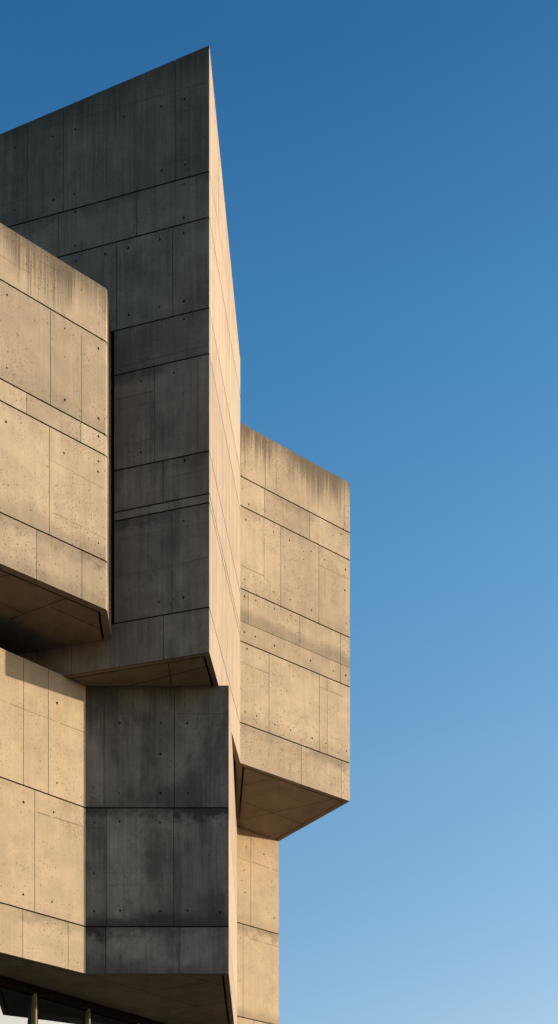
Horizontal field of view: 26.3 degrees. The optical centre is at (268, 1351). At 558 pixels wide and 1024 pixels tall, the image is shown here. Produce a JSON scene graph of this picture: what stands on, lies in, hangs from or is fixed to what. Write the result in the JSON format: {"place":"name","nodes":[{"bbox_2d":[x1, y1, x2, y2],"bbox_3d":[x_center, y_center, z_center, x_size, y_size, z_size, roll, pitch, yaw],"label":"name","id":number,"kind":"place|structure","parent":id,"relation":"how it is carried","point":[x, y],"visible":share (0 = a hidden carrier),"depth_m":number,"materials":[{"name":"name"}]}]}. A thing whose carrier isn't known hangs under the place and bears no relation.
{"place":"outdoors","nodes":[
{"label":"outdoors","id":0,"kind":"place"},
{"bbox_2d":[0,0,557,1023],"label":"sky","id":1,"kind":"structure","parent":0,"point":[389,168],"materials":[{"name":"blue"}]},
{"label":"ground","id":2,"kind":"structure","parent":0,"visible":0},
{"bbox_2d":[0,46,349,1023],"bbox_3d":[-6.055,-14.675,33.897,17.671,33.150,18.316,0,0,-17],"label":"concrete building","id":3,"kind":"structure","parent":2,"relation":"on","point":[174,650],"depth_m":29.53,"materials":[{"name":"beige concrete"}]},
{"bbox_2d":[0,975,164,1023],"bbox_3d":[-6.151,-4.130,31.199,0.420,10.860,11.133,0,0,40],"label":"window","id":4,"kind":"structure","parent":3,"relation":"in","point":[21,1002],"depth_m":31.44,"materials":[{"name":"black glass"}]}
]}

